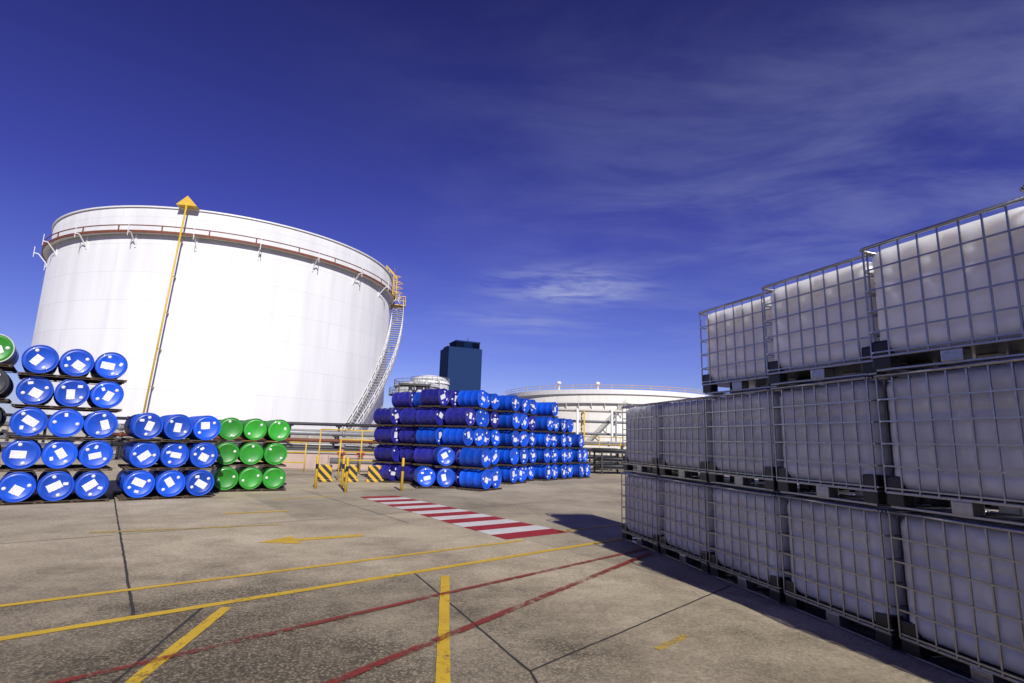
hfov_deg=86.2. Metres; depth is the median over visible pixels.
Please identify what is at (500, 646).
slab joint
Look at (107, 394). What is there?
oil drum
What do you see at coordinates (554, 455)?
oil drum
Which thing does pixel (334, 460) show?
valve manifold
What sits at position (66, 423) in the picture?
oil drum
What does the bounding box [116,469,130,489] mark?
oil drum
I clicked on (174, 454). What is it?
oil drum
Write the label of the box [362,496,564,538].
pedestrian crossing
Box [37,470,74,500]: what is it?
oil drum
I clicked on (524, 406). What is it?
oil drum
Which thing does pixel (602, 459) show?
storage rack
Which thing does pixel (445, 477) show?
oil drum
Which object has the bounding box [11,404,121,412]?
wooden pallet
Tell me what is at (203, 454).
oil drum
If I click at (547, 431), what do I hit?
wooden pallet
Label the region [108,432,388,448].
pipeline
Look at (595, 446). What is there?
dike wall
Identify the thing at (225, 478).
oil drum
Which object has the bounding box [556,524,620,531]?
yellow road line
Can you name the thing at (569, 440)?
oil drum
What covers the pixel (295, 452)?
guard rail
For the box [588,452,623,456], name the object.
pipeline
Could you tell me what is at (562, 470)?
oil drum
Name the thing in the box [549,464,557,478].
oil drum
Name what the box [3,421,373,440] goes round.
pipeline
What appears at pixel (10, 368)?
wooden pallet
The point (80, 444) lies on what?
oil drum
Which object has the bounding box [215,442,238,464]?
oil drum
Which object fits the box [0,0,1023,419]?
sky
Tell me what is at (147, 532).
slab joint
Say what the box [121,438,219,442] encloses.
wooden pallet
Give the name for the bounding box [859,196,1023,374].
intermediate bulk container
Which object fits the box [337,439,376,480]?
guard rail
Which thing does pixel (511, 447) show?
wooden pallet
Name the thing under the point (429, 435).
oil drum
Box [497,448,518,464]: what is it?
oil drum
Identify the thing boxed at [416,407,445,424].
oil drum
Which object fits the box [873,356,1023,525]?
intermediate bulk container
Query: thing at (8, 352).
oil drum
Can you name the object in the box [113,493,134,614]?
slab joint
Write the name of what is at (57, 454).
oil drum
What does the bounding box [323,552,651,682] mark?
red road line
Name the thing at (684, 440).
intermediate bulk container
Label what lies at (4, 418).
oil drum
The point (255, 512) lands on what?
yellow road line
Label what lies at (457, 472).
oil drum
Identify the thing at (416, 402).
oil drum
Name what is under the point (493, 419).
oil drum
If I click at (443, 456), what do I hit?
oil drum
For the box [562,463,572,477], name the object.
oil drum
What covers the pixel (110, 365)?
oil drum
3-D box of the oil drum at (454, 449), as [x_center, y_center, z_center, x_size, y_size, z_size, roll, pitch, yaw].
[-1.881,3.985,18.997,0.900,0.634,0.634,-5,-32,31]
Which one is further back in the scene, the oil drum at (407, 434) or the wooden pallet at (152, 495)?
the oil drum at (407, 434)
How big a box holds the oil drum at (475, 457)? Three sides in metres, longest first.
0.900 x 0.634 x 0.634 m
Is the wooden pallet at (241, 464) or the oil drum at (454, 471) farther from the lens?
the oil drum at (454, 471)
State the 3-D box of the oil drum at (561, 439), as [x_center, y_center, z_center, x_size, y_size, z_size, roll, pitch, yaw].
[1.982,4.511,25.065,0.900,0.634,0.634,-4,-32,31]
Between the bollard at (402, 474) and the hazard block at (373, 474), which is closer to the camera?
the bollard at (402, 474)
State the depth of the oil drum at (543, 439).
23.63 m
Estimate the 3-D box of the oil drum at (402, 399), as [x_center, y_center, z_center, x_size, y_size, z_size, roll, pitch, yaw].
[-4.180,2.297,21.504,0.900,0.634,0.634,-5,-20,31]
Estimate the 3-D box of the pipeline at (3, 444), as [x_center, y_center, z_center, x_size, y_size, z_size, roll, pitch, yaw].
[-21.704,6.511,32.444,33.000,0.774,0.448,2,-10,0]
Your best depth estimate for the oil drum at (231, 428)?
15.51 m
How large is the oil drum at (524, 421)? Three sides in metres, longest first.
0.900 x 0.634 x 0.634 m
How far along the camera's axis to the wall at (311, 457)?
26.89 m
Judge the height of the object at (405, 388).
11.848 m
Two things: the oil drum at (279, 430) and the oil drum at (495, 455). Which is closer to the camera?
the oil drum at (279, 430)
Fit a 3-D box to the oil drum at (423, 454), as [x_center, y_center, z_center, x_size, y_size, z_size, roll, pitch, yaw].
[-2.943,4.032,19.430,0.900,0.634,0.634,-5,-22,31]
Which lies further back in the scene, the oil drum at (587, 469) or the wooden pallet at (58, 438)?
the oil drum at (587, 469)
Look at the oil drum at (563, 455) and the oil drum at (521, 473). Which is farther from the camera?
the oil drum at (563, 455)
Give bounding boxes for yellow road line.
[0,536,633,640]
[0,540,525,606]
[89,524,281,532]
[124,607,231,682]
[224,510,288,513]
[435,575,449,682]
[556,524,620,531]
[654,634,687,649]
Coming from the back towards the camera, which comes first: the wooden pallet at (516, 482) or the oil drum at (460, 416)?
the wooden pallet at (516, 482)
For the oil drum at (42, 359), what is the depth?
11.98 m
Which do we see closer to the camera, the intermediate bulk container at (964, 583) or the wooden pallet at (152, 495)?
the intermediate bulk container at (964, 583)
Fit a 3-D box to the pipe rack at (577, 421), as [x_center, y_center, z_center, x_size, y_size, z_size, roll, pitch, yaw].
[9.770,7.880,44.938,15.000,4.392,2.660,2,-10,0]
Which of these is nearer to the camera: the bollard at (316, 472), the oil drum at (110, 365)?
the oil drum at (110, 365)
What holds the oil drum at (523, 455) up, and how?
on the wooden pallet at (512, 464)
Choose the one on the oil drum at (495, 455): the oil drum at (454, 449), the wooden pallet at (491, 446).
the wooden pallet at (491, 446)
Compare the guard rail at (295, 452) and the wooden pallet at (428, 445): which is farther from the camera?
the guard rail at (295, 452)
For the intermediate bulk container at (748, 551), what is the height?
1.150 m
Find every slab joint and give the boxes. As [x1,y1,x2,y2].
[2,517,341,543]
[112,608,202,682]
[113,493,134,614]
[414,573,530,670]
[529,671,537,682]
[531,585,729,670]
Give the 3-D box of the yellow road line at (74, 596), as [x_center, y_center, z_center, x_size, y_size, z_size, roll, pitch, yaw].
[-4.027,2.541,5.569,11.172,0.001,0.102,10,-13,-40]
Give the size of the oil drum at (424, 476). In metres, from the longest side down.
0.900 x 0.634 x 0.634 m
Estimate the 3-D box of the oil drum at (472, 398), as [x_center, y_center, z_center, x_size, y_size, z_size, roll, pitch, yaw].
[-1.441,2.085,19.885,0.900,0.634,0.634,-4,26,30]
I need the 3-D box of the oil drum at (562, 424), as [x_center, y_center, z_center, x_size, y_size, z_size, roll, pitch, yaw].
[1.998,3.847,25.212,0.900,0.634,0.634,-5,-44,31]
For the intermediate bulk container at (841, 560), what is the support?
on the ground
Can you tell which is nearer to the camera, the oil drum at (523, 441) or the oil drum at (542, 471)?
the oil drum at (523, 441)
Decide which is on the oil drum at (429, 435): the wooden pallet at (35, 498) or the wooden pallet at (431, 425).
the wooden pallet at (431, 425)
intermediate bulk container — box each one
[620,472,681,552]
[621,403,699,474]
[657,397,763,481]
[658,477,763,573]
[698,291,823,395]
[704,388,848,491]
[706,484,852,603]
[761,254,936,387]
[770,376,930,505]
[777,494,933,649]
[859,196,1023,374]
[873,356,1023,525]
[886,510,1023,682]
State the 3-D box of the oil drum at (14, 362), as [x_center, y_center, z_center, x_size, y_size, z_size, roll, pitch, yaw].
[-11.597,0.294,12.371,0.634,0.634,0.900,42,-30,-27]
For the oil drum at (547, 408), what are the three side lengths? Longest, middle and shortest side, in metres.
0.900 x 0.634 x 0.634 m
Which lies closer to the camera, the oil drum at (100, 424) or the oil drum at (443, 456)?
the oil drum at (100, 424)
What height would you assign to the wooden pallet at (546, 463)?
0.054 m
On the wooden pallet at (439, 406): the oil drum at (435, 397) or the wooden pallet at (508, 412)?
the oil drum at (435, 397)
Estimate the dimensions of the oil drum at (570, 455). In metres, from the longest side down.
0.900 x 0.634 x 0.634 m
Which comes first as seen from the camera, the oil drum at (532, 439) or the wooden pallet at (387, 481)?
the wooden pallet at (387, 481)
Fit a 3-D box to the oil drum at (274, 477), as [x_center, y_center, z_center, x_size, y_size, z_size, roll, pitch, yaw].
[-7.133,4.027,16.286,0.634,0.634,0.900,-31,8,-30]
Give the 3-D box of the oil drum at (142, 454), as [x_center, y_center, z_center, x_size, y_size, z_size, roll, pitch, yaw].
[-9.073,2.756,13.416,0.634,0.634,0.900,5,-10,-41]
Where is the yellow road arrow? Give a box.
[262,534,363,543]
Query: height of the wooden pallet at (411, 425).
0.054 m
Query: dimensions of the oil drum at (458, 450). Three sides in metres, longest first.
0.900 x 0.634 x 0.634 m
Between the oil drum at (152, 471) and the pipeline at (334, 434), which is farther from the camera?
the pipeline at (334, 434)
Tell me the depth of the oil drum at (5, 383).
11.35 m
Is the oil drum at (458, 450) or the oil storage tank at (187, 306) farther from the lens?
the oil storage tank at (187, 306)
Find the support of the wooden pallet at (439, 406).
on the oil drum
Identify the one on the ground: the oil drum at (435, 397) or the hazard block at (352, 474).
the hazard block at (352, 474)
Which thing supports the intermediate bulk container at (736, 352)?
on the intermediate bulk container at (743, 440)
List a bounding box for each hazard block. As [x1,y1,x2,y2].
[314,464,332,481]
[340,465,357,481]
[366,465,383,481]
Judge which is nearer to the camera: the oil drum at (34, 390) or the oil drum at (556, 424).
the oil drum at (34, 390)
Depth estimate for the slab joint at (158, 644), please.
4.20 m
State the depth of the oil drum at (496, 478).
18.41 m
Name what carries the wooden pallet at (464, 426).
on the oil drum at (479, 437)
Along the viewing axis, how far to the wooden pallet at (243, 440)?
16.09 m
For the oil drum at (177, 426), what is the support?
on the wooden pallet at (172, 440)
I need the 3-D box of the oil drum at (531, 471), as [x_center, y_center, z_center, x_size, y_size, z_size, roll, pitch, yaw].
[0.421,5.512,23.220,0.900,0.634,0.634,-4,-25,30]
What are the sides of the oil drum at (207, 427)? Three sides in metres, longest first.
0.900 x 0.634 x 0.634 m
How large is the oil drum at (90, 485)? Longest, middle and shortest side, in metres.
0.900 x 0.634 x 0.634 m
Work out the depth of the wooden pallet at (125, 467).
13.77 m
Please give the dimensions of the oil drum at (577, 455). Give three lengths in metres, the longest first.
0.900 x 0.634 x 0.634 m
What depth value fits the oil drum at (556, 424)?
24.35 m
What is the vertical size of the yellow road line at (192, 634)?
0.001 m
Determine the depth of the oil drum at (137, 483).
12.92 m
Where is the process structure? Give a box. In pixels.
[398,380,430,391]
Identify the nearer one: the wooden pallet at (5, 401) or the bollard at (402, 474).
the wooden pallet at (5, 401)
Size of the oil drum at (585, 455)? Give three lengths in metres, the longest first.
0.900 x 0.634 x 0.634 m
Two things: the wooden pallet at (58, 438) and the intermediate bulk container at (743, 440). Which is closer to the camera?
the intermediate bulk container at (743, 440)
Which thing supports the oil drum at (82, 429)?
on the wooden pallet at (58, 438)
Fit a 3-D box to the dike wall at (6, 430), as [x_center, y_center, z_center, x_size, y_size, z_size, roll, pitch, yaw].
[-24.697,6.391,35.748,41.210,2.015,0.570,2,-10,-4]
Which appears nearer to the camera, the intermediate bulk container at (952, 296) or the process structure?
the intermediate bulk container at (952, 296)
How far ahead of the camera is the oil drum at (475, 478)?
17.89 m
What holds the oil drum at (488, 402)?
on the wooden pallet
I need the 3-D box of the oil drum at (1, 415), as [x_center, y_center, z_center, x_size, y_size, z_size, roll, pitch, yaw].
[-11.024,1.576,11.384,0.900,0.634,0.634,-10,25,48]
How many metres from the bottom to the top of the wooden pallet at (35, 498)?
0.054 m
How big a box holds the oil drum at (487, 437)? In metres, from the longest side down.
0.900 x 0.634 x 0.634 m
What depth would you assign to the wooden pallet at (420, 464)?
19.14 m
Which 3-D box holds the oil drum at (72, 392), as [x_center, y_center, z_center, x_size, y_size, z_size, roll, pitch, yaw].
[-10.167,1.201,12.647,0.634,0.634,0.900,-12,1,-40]
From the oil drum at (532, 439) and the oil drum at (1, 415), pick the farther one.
the oil drum at (532, 439)
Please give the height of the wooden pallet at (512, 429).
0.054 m
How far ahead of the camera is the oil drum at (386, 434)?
20.47 m
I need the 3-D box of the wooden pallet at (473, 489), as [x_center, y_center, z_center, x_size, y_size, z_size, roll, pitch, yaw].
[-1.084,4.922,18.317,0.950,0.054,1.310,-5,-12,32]
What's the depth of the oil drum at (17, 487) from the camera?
11.52 m
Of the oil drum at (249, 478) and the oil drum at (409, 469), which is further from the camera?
the oil drum at (409, 469)
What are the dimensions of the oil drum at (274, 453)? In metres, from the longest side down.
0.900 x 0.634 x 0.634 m
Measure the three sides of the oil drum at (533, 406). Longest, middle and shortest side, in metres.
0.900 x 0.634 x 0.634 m
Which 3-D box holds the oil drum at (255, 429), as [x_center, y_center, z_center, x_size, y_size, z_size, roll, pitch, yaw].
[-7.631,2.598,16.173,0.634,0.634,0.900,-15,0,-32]
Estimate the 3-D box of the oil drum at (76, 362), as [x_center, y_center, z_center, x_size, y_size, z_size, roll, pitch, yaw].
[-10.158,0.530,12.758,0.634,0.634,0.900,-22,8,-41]
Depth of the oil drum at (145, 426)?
13.19 m
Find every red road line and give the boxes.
[47,594,439,682]
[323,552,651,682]
[437,548,647,594]
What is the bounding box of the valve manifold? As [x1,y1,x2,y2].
[329,444,375,464]
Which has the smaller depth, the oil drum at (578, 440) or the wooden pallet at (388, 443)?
the wooden pallet at (388, 443)
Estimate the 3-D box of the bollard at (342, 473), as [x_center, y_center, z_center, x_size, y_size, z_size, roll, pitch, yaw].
[-5.376,4.145,17.411,0.087,1.010,0.087,2,-10,0]
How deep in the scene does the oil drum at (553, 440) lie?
24.20 m
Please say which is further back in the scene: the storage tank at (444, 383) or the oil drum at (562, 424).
the storage tank at (444, 383)
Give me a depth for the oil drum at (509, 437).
21.20 m
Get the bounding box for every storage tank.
[20,196,405,429]
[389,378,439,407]
[411,375,449,389]
[506,381,707,441]
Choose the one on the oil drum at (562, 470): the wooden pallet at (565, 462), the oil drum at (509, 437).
the wooden pallet at (565, 462)
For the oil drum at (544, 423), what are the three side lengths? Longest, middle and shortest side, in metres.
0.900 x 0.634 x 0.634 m
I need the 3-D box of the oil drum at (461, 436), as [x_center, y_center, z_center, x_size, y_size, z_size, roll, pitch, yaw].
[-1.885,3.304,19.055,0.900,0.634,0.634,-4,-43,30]
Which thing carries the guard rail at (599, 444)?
on the ground
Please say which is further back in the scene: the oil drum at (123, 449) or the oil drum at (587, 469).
the oil drum at (587, 469)
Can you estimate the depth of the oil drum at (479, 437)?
19.31 m
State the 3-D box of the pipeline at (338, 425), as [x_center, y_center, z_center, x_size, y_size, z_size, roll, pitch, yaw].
[-21.684,5.870,33.577,33.000,2.440,0.300,2,-10,0]
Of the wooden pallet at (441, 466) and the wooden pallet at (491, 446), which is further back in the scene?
the wooden pallet at (491, 446)
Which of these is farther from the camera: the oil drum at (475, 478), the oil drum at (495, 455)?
the oil drum at (495, 455)
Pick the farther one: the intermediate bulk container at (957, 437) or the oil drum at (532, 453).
the oil drum at (532, 453)
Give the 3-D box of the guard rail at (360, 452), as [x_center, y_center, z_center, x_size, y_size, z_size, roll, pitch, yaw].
[-6.699,4.894,24.281,3.563,1.916,0.052,5,-11,-20]
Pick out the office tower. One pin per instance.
(460, 364)
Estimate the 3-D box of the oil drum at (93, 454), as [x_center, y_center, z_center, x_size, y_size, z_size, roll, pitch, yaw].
[-9.732,2.620,12.778,0.634,0.634,0.900,42,-31,-27]
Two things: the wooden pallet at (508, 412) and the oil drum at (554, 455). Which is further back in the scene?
the oil drum at (554, 455)
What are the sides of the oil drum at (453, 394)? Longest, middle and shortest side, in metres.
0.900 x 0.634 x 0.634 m
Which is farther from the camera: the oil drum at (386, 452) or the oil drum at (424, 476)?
the oil drum at (386, 452)
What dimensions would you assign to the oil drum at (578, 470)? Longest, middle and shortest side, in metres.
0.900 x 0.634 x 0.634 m
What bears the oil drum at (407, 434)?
on the wooden pallet
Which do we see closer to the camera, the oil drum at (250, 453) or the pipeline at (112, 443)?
the oil drum at (250, 453)
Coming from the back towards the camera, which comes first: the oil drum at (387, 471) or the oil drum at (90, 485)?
the oil drum at (387, 471)
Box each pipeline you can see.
[0,435,374,457]
[0,441,116,450]
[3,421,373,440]
[6,413,377,449]
[107,441,373,451]
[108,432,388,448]
[114,437,376,458]
[583,442,625,463]
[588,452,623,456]
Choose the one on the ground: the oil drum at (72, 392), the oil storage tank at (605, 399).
the oil storage tank at (605, 399)
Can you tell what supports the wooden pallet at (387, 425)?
on the oil drum at (386, 434)
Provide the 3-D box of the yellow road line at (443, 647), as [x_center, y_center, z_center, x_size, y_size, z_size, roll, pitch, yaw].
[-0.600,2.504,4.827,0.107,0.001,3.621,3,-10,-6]
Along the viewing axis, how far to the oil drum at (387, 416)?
20.63 m
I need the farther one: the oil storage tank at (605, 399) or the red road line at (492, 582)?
the oil storage tank at (605, 399)
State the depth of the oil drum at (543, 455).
23.49 m
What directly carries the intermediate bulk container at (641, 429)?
on the intermediate bulk container at (641, 507)
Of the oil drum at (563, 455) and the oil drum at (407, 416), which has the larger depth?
the oil drum at (563, 455)
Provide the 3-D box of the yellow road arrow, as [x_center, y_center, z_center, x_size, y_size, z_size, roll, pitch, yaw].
[-3.139,3.131,8.669,1.586,0.001,0.699,5,-11,-19]
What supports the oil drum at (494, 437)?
on the wooden pallet at (491, 446)
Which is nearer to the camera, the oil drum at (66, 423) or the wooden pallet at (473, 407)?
the oil drum at (66, 423)
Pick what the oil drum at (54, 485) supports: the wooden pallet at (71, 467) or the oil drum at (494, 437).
the wooden pallet at (71, 467)
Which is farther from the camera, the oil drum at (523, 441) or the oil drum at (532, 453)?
the oil drum at (532, 453)
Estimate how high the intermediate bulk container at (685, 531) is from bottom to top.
1.150 m
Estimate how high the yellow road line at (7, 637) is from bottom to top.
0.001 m
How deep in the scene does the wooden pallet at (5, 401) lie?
11.70 m
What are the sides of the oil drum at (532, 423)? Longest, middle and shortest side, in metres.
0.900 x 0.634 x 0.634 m
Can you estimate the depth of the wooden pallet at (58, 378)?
12.60 m
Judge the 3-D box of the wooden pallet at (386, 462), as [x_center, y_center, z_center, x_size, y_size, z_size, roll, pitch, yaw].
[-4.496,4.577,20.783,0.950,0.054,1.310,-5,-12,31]
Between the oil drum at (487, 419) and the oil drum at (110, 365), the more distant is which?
the oil drum at (487, 419)
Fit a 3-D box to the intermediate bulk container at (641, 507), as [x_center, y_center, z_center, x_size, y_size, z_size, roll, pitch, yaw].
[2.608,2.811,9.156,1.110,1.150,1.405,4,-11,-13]
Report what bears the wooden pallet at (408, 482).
on the ground
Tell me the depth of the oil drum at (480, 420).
19.55 m
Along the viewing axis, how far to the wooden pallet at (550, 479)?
23.35 m
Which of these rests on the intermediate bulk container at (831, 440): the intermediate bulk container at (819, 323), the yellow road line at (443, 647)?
the intermediate bulk container at (819, 323)
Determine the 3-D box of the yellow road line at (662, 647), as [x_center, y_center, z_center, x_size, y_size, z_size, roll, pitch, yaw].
[1.350,2.526,4.605,0.075,0.001,0.495,-8,-14,44]
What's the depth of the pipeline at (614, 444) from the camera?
41.02 m
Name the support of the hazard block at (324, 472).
on the ground
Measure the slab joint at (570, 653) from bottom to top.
0.001 m
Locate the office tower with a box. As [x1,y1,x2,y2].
[439,340,481,391]
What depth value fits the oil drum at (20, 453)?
11.65 m
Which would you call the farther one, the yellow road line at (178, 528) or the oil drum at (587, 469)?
the oil drum at (587, 469)
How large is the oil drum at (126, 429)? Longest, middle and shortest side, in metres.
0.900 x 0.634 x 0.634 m
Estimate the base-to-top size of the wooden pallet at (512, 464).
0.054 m
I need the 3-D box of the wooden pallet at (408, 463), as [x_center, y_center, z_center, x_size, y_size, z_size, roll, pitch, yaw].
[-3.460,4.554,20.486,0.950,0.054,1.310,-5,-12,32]
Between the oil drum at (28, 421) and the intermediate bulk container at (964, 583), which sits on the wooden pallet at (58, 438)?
the oil drum at (28, 421)
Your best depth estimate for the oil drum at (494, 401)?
20.91 m
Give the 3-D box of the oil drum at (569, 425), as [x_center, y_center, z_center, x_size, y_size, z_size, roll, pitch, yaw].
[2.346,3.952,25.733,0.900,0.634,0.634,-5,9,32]
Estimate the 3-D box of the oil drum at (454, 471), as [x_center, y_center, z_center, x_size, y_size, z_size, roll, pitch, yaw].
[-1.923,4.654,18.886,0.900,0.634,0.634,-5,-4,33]
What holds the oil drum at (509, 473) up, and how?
on the wooden pallet at (516, 482)
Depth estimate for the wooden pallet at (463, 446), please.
18.93 m
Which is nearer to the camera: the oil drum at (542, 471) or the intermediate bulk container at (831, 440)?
the intermediate bulk container at (831, 440)
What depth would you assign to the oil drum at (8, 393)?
12.31 m
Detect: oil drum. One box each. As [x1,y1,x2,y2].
[0,334,16,363]
[0,369,11,396]
[0,379,13,397]
[0,407,6,426]
[0,409,2,423]
[0,470,36,502]
[1,439,41,468]
[9,349,18,365]
[9,407,47,436]
[16,376,53,404]
[21,345,58,373]
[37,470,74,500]
[41,440,77,468]
[48,409,83,436]
[54,379,89,406]
[58,349,93,376]
[74,471,108,499]
[77,440,89,461]
[77,440,112,468]
[81,413,90,436]
[83,410,117,437]
[89,381,123,407]
[92,352,127,378]
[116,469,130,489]
[120,441,134,462]
[120,469,154,497]
[124,414,137,437]
[124,441,159,467]
[128,413,162,438]
[148,469,159,490]
[153,469,185,496]
[157,442,189,467]
[160,414,192,439]
[183,470,213,495]
[186,442,217,467]
[189,415,220,439]
[212,467,237,489]
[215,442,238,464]
[218,417,242,439]
[237,467,262,489]
[238,442,262,464]
[242,418,266,439]
[261,467,285,488]
[262,443,286,464]
[265,419,290,440]
[373,408,400,424]
[373,462,397,480]
[374,426,400,442]
[374,444,401,461]
[392,392,416,407]
[396,464,418,481]
[399,408,418,424]
[399,427,418,443]
[400,445,417,462]
[413,392,427,407]
[413,466,435,486]
[414,446,438,464]
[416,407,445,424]
[416,427,443,444]
[419,388,449,405]
[433,447,454,465]
[434,468,454,486]
[442,427,473,445]
[445,408,475,425]
[446,390,458,406]
[449,447,459,464]
[450,468,457,485]
[455,447,461,465]
[455,468,463,486]
[457,390,486,407]
[459,448,491,467]
[459,468,491,488]
[470,428,484,445]
[472,409,485,426]
[478,410,488,426]
[481,429,489,445]
[483,392,489,407]
[486,411,498,427]
[487,393,499,409]
[487,429,499,445]
[488,448,498,464]
[489,469,501,487]
[493,465,517,482]
[496,412,520,428]
[497,395,519,410]
[497,430,519,446]
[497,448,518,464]
[512,465,525,481]
[516,431,527,446]
[516,448,527,463]
[517,398,529,412]
[517,413,528,428]
[526,415,535,429]
[526,431,535,446]
[526,448,536,462]
[526,465,534,479]
[527,399,536,413]
[533,464,551,478]
[534,416,553,430]
[534,432,550,446]
[535,402,557,415]
[535,448,550,462]
[548,448,557,462]
[549,433,556,446]
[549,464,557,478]
[552,417,558,431]
[555,433,566,446]
[555,448,567,462]
[556,464,567,477]
[557,418,566,431]
[560,448,572,461]
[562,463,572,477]
[565,419,572,431]
[565,434,572,446]
[571,434,583,447]
[571,448,582,461]
[572,463,584,476]
[579,463,590,476]
[582,449,587,461]
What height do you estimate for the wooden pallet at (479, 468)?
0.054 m
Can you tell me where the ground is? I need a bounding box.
[0,452,998,682]
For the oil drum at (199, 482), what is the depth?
13.70 m
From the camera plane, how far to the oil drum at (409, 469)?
19.87 m
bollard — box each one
[314,455,318,488]
[340,456,345,487]
[344,457,348,492]
[400,458,404,490]
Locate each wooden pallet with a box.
[0,364,17,372]
[0,398,11,403]
[0,464,112,471]
[0,492,108,505]
[5,435,117,440]
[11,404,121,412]
[17,372,126,384]
[113,490,212,500]
[117,464,216,470]
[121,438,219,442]
[210,484,285,491]
[211,461,285,466]
[213,439,289,442]
[372,424,407,426]
[372,461,401,463]
[373,443,407,444]
[381,479,399,482]
[394,481,415,483]
[398,425,423,426]
[398,462,417,463]
[412,463,436,465]
[412,484,459,488]
[414,444,444,446]
[415,425,443,427]
[418,405,454,408]
[432,465,460,467]
[441,445,483,447]
[443,425,486,428]
[455,407,486,409]
[457,487,501,491]
[458,466,491,469]
[484,446,499,447]
[494,428,527,430]
[497,411,519,412]
[498,464,527,465]
[500,446,527,447]
[501,481,525,484]
[527,431,559,432]
[533,478,558,480]
[536,462,557,464]
[555,462,573,463]
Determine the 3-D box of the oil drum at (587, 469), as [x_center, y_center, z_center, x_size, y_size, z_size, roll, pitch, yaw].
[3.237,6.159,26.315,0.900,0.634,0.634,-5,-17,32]
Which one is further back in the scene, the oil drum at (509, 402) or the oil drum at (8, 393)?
the oil drum at (509, 402)
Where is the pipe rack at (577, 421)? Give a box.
[558,408,625,441]
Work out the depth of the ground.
5.60 m
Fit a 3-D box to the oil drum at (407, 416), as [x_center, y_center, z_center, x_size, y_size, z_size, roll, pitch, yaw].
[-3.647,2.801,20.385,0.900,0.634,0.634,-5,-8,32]
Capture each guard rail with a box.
[259,441,306,471]
[318,429,374,473]
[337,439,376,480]
[583,436,625,463]
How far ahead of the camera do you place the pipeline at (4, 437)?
31.75 m
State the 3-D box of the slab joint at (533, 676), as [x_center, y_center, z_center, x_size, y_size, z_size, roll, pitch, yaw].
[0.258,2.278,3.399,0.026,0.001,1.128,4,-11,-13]
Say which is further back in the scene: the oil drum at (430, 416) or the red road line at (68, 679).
the oil drum at (430, 416)
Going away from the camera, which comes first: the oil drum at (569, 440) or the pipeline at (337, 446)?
the oil drum at (569, 440)
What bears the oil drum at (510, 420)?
on the wooden pallet at (512, 429)
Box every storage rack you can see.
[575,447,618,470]
[591,448,636,473]
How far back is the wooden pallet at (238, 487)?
15.75 m
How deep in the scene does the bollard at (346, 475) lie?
16.10 m
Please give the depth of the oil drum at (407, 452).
20.12 m
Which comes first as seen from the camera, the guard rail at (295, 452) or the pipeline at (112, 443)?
the guard rail at (295, 452)
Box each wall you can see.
[0,420,414,454]
[216,450,374,469]
[583,441,625,463]
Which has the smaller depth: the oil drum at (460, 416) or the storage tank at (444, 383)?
the oil drum at (460, 416)
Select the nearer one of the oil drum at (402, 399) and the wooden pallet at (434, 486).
the wooden pallet at (434, 486)
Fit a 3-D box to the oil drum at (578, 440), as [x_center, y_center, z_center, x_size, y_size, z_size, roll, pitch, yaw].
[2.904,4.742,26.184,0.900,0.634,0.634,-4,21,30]

